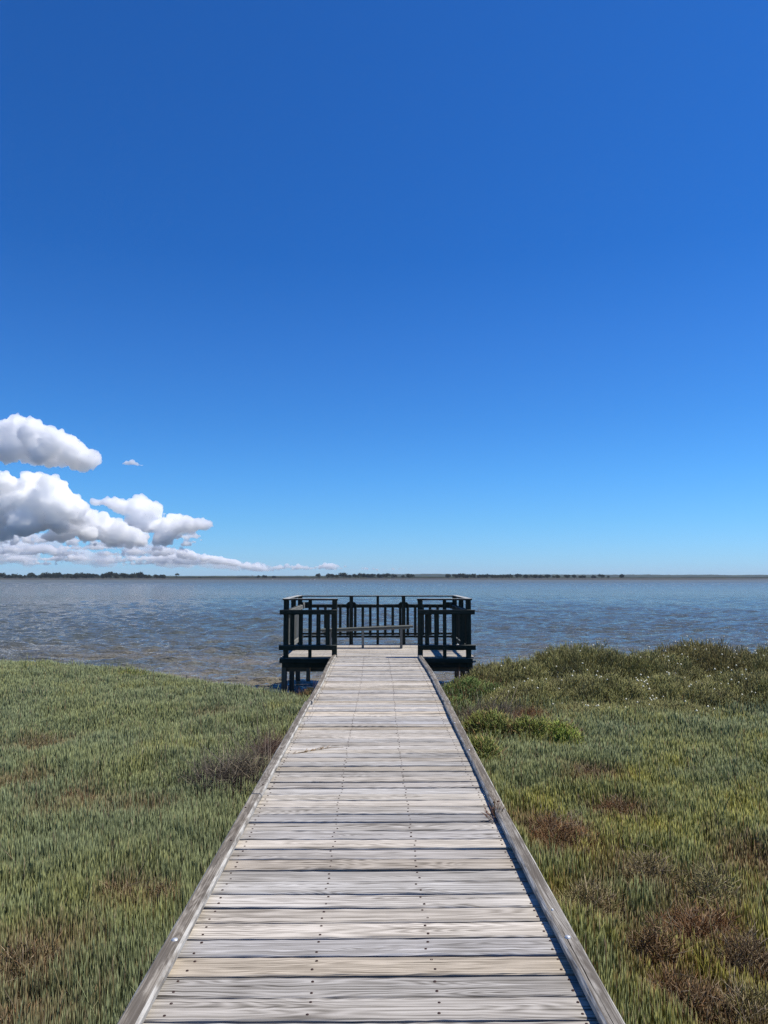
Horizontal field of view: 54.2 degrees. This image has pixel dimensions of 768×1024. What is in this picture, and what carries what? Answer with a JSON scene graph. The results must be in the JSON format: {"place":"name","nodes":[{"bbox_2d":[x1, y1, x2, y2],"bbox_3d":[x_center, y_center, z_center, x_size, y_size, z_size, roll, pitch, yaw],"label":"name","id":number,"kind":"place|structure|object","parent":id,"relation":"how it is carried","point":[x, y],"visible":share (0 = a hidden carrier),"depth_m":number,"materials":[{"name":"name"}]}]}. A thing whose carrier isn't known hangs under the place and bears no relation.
{"place":"outdoors","nodes":[
{"label":"outdoors","id":0,"kind":"place"},
{"bbox_2d":[0,579,587,579],"bbox_3d":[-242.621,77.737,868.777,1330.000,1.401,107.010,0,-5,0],"label":"mud flat","id":1,"kind":"structure","parent":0,"point":[294,579],"depth_m":826.86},
{"bbox_2d":[40,572,51,577],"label":"shore tree","id":2,"kind":"object","parent":1,"relation":"on","point":[44,575],"visible":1,"depth_m":873.36,"materials":[{"name":"green plant"}]},
{"bbox_2d":[53,572,61,578],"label":"shore tree","id":3,"kind":"object","parent":1,"relation":"on","point":[56,575],"visible":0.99,"depth_m":874.05,"materials":[{"name":"green plant"}]},
{"bbox_2d":[66,574,75,578],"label":"shore tree","id":4,"kind":"object","parent":1,"relation":"on","point":[70,576],"visible":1,"depth_m":874.50,"materials":[{"name":"green plant"}]},
{"bbox_2d":[73,572,85,578],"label":"shore tree","id":5,"kind":"object","parent":1,"relation":"on","point":[82,575],"visible":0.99,"depth_m":875.30,"materials":[{"name":"green plant"}]},
{"bbox_2d":[87,574,98,577],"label":"shore tree","id":6,"kind":"object","parent":1,"relation":"on","point":[93,575],"visible":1,"depth_m":875.81,"materials":[{"name":"green plant"}]},
{"bbox_2d":[104,572,117,578],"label":"shore tree","id":7,"kind":"object","parent":1,"relation":"on","point":[110,575],"visible":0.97,"depth_m":879.66,"materials":[{"name":"green plant"}]},
{"bbox_2d":[131,571,143,577],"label":"shore tree","id":8,"kind":"object","parent":1,"relation":"on","point":[139,574],"visible":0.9,"depth_m":882.26,"materials":[{"name":"green plant"}]},
{"bbox_2d":[338,572,347,577],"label":"shore tree","id":9,"kind":"object","parent":1,"relation":"on","point":[342,574],"visible":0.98,"depth_m":893.34,"materials":[{"name":"green plant"}]},
{"bbox_2d":[0,580,767,694],"bbox_3d":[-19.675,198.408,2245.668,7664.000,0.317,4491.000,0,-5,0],"label":"lake water","id":10,"kind":"structure","parent":0,"point":[224,631],"depth_m":42.63,"materials":[{"name":"blue liquid"}]},
{"bbox_2d":[0,578,767,578],"bbox_3d":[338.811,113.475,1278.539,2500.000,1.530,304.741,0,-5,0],"label":"mud flat","id":11,"kind":"structure","parent":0,"point":[388,578],"depth_m":1176.06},
{"bbox_2d":[0,0,767,575],"label":"sky","id":12,"kind":"structure","parent":0,"point":[287,287],"materials":[{"name":"blue"}]},
{"bbox_2d":[49,574,767,576],"bbox_3d":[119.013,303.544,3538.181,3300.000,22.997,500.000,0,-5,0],"label":"hills","id":13,"kind":"structure","parent":0,"point":[560,575],"depth_m":3298.80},
{"bbox_2d":[588,579,767,579],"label":"sand bar","id":14,"kind":"object","parent":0,"point":[677,579],"visible":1,"depth_m":765.46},
{"bbox_3d":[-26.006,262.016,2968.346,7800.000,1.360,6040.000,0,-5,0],"label":"ground","id":15,"kind":"structure","parent":0,"visible":0},
{"bbox_2d":[1,770,34,790],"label":"samphire bush","id":16,"kind":"object","parent":15,"relation":"on","point":[22,777],"visible":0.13,"depth_m":7.22,"materials":[{"name":"green plant"}]},
{"bbox_2d":[0,989,54,1023],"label":"samphire bush","id":17,"kind":"object","parent":15,"relation":"on","point":[10,1011],"visible":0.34,"depth_m":3.37,"materials":[{"name":"brown plant"}]},
{"bbox_2d":[0,927,76,1008],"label":"samphire bush","id":18,"kind":"object","parent":15,"relation":"on","point":[20,963],"visible":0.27,"depth_m":3.84,"materials":[{"name":"brown plant"}]},
{"bbox_2d":[13,731,69,750],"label":"samphire bush","id":19,"kind":"object","parent":15,"relation":"on","point":[37,741],"visible":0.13,"depth_m":8.81,"materials":[{"name":"brown plant"}]},
{"bbox_2d":[45,786,111,809],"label":"samphire bush","id":20,"kind":"object","parent":15,"relation":"on","point":[78,794],"visible":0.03,"depth_m":6.64,"materials":[{"name":"brown plant"}]},
{"bbox_2d":[88,860,157,913],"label":"samphire bush","id":21,"kind":"object","parent":15,"relation":"on","point":[107,886],"visible":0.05,"depth_m":4.66,"materials":[{"name":"brown plant"}]},
{"bbox_2d":[112,669,162,677],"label":"leafy bush","id":22,"kind":"object","parent":15,"relation":"on","point":[132,672],"visible":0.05,"depth_m":15.11,"materials":[{"name":"green plant"}]},
{"bbox_2d":[0,655,310,1023],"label":"marsh grass","id":23,"kind":"structure","parent":15,"relation":"on","point":[58,859],"depth_m":5.96,"materials":[{"name":"green plant"}]},
{"bbox_2d":[132,874,183,918],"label":"samphire bush","id":24,"kind":"object","parent":15,"relation":"on","point":[159,890],"visible":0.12,"depth_m":4.53,"materials":[{"name":"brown plant"}]},
{"bbox_2d":[143,710,273,801],"bbox_3d":[-1.380,2.582,7.405,2.557,1.340,2.129,0,-5,0],"label":"dead bush","id":25,"kind":"object","parent":15,"relation":"on","point":[239,765],"visible":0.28,"depth_m":7.19,"materials":[{"name":"plant"}]},
{"bbox_2d":[211,667,321,770],"bbox_3d":[-1.187,2.449,8.202,1.714,1.654,2.152,-4,-6,37],"label":"dead bush","id":26,"kind":"object","parent":15,"relation":"on","point":[269,743],"visible":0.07,"depth_m":8.10,"materials":[{"name":"plant"}]},
{"bbox_2d":[294,675,316,698],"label":"leafy bush","id":27,"kind":"object","parent":15,"relation":"on","point":[308,691],"visible":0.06,"depth_m":12.66,"materials":[{"name":"green plant"}]},
{"bbox_2d":[117,655,624,1023],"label":"boardwalk","id":28,"kind":"structure","parent":15,"relation":"on","point":[377,866],"depth_m":3.52,"materials":[{"name":"grey wood"}]},
{"bbox_2d":[295,746,338,753],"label":"dry frond","id":29,"kind":"object","parent":28,"relation":"on","point":[317,749],"visible":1,"depth_m":6.54,"materials":[{"name":"beige plant"}]},
{"bbox_2d":[483,797,505,822],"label":"weed","id":30,"kind":"object","parent":28,"relation":"on","point":[493,809],"visible":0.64,"depth_m":4.67,"materials":[{"name":"brown plant"}]},
{"bbox_2d":[279,644,475,693],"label":"lookout platform","id":31,"kind":"structure","parent":15,"relation":"on","point":[299,661],"depth_m":14.45,"materials":[{"name":"grey wood"}]},
{"bbox_2d":[321,625,412,647],"bbox_3d":[-0.374,2.665,16.036,1.976,0.480,0.302,0,-5,0],"label":"plank bench","id":32,"kind":"object","parent":31,"relation":"on","point":[400,627],"visible":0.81,"depth_m":15.91,"materials":[{"name":"grey wood"}]},
{"bbox_2d":[279,595,475,666],"bbox_3d":[-0.138,2.411,15.606,3.720,1.292,2.863,0,-5,0],"label":"platform railing","id":33,"kind":"object","parent":31,"relation":"attached to","point":[294,634],"visible":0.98,"depth_m":14.28,"materials":[{"name":"black wood"}]},
{"bbox_2d":[0,576,767,577],"bbox_3d":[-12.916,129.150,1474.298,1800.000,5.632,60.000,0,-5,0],"label":"scrub belt","id":34,"kind":"object","parent":15,"relation":"on","point":[409,577],"visible":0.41,"depth_m":1445.16,"materials":[{"name":"plant"}]},
{"bbox_2d":[444,691,480,714],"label":"leafy bush","id":35,"kind":"object","parent":15,"relation":"on","point":[455,698],"visible":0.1,"depth_m":11.83,"materials":[{"name":"green plant"}]},
{"bbox_2d":[440,675,508,702],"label":"leafy bush","id":36,"kind":"object","parent":15,"relation":"on","point":[468,684],"visible":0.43,"depth_m":12.97,"materials":[{"name":"green plant"}]},
{"bbox_2d":[461,705,516,742],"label":"leafy bush","id":37,"kind":"object","parent":15,"relation":"on","point":[491,720],"visible":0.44,"depth_m":9.32,"materials":[{"name":"green plant"}]},
{"bbox_2d":[441,676,539,721],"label":"dead bush","id":38,"kind":"object","parent":15,"relation":"on","point":[500,708],"visible":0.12,"depth_m":10.72,"materials":[{"name":"plant"}]},
{"bbox_2d":[469,728,525,788],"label":"leafy bush","id":39,"kind":"object","parent":15,"relation":"on","point":[486,747],"visible":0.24,"depth_m":7.97,"materials":[{"name":"green plant"}]},
{"bbox_2d":[459,655,556,687],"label":"flowering shrub","id":40,"kind":"object","parent":15,"relation":"on","point":[505,669],"visible":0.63,"depth_m":13.80,"materials":[{"name":"green plant"}]},
{"bbox_2d":[505,703,548,720],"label":"samphire bush","id":41,"kind":"object","parent":15,"relation":"on","point":[531,711],"visible":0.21,"depth_m":10.53,"materials":[{"name":"green plant"}]},
{"bbox_2d":[496,699,562,745],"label":"leafy bush","id":42,"kind":"object","parent":15,"relation":"on","point":[526,725],"visible":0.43,"depth_m":9.12,"materials":[{"name":"green plant"}]},
{"bbox_2d":[480,676,583,713],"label":"flowering shrub","id":43,"kind":"object","parent":15,"relation":"on","point":[534,686],"visible":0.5,"depth_m":11.95,"materials":[{"name":"green plant"}]},
{"bbox_2d":[524,803,603,867],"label":"samphire bush","id":44,"kind":"object","parent":15,"relation":"on","point":[567,831],"visible":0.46,"depth_m":5.68,"materials":[{"name":"brown plant"}]},
{"bbox_2d":[543,709,585,746],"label":"leafy bush","id":45,"kind":"object","parent":15,"relation":"on","point":[560,730],"visible":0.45,"depth_m":8.98,"materials":[{"name":"green plant"}]},
{"bbox_2d":[535,699,623,719],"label":"flowering shrub","id":46,"kind":"object","parent":15,"relation":"on","point":[582,708],"visible":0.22,"depth_m":10.93,"materials":[{"name":"green plant"}]},
{"bbox_2d":[512,638,649,681],"bbox_3d":[3.968,3.005,14.686,3.377,1.058,2.367,0,-5,0],"label":"flowering shrub","id":47,"kind":"object","parent":15,"relation":"on","point":[578,659],"visible":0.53,"depth_m":14.28,"materials":[{"name":"green plant"}]},
{"bbox_2d":[555,874,629,946],"bbox_3d":[1.244,2.406,4.539,0.675,0.454,0.667,0,-5,0],"label":"samphire bush","id":48,"kind":"object","parent":15,"relation":"on","point":[582,893],"visible":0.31,"depth_m":4.51,"materials":[{"name":"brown plant"}]},
{"bbox_2d":[572,758,621,785],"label":"samphire bush","id":49,"kind":"object","parent":15,"relation":"on","point":[593,771],"visible":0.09,"depth_m":7.40,"materials":[{"name":"plant"}]},
{"bbox_2d":[537,669,660,707],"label":"flowering shrub","id":50,"kind":"object","parent":15,"relation":"on","point":[608,687],"visible":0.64,"depth_m":11.92,"materials":[{"name":"green plant"}]},
{"bbox_2d":[442,671,767,1023],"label":"marsh grass","id":51,"kind":"structure","parent":15,"relation":"on","point":[696,785],"depth_m":5.98,"materials":[{"name":"green plant"}]},
{"bbox_2d":[589,791,643,820],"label":"samphire bush","id":52,"kind":"object","parent":15,"relation":"on","point":[618,806],"visible":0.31,"depth_m":6.35,"materials":[{"name":"brown plant"}]},
{"bbox_2d":[606,827,689,917],"bbox_3d":[1.754,2.355,4.918,0.707,0.619,0.707,-3,-6,28],"label":"samphire bush","id":53,"kind":"object","parent":15,"relation":"on","point":[652,862],"visible":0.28,"depth_m":4.90,"materials":[{"name":"brown plant"}]},
{"bbox_2d":[591,647,709,682],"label":"flowering shrub","id":54,"kind":"object","parent":15,"relation":"on","point":[650,664],"visible":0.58,"depth_m":14.05,"materials":[{"name":"green plant"}]},
{"bbox_2d":[618,908,701,981],"bbox_3d":[1.426,2.343,3.995,0.527,0.476,0.503,-4,-6,39],"label":"samphire bush","id":55,"kind":"object","parent":15,"relation":"on","point":[651,936],"visible":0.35,"depth_m":3.96,"materials":[{"name":"brown plant"}]},
{"bbox_2d":[614,697,717,717],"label":"flowering shrub","id":56,"kind":"object","parent":15,"relation":"on","point":[689,706],"visible":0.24,"depth_m":10.95,"materials":[{"name":"green plant"}]},
{"bbox_2d":[627,959,743,1023],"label":"samphire bush","id":57,"kind":"object","parent":15,"relation":"on","point":[695,988],"visible":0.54,"depth_m":3.53,"materials":[{"name":"brown plant"}]},
{"bbox_2d":[621,671,751,711],"bbox_3d":[4.970,2.951,12.276,2.464,0.731,2.220,0,-5,0],"label":"flowering shrub","id":58,"kind":"object","parent":15,"relation":"on","point":[673,685],"visible":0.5,"depth_m":11.89,"materials":[{"name":"green plant"}]},
{"bbox_2d":[648,892,752,962],"bbox_3d":[1.759,2.410,4.247,0.794,0.475,0.696,0,-5,0],"label":"samphire bush","id":59,"kind":"object","parent":15,"relation":"on","point":[689,920],"visible":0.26,"depth_m":4.24,"materials":[{"name":"brown plant"}]},
{"bbox_2d":[643,636,765,678],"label":"flowering shrub","id":60,"kind":"object","parent":15,"relation":"on","point":[709,656],"visible":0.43,"depth_m":14.62,"materials":[{"name":"green plant"}]},
{"bbox_2d":[679,854,755,919],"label":"samphire bush","id":61,"kind":"object","parent":15,"relation":"on","point":[719,881],"visible":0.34,"depth_m":4.68,"materials":[{"name":"plant"}]},
{"bbox_2d":[688,665,767,713],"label":"flowering shrub","id":62,"kind":"object","parent":15,"relation":"on","point":[746,683],"visible":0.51,"depth_m":12.27,"materials":[{"name":"green plant"}]},
{"bbox_2d":[696,967,767,1023],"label":"samphire bush","id":63,"kind":"object","parent":15,"relation":"on","point":[744,997],"visible":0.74,"depth_m":3.41,"materials":[{"name":"plant"}]},
{"bbox_2d":[697,911,767,989],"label":"samphire bush","id":64,"kind":"object","parent":15,"relation":"on","point":[758,955],"visible":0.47,"depth_m":3.88,"materials":[{"name":"brown plant"}]},
{"bbox_2d":[712,641,767,694],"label":"flowering shrub","id":65,"kind":"object","parent":15,"relation":"on","point":[758,662],"visible":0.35,"depth_m":14.45,"materials":[{"name":"green plant"}]}
]}

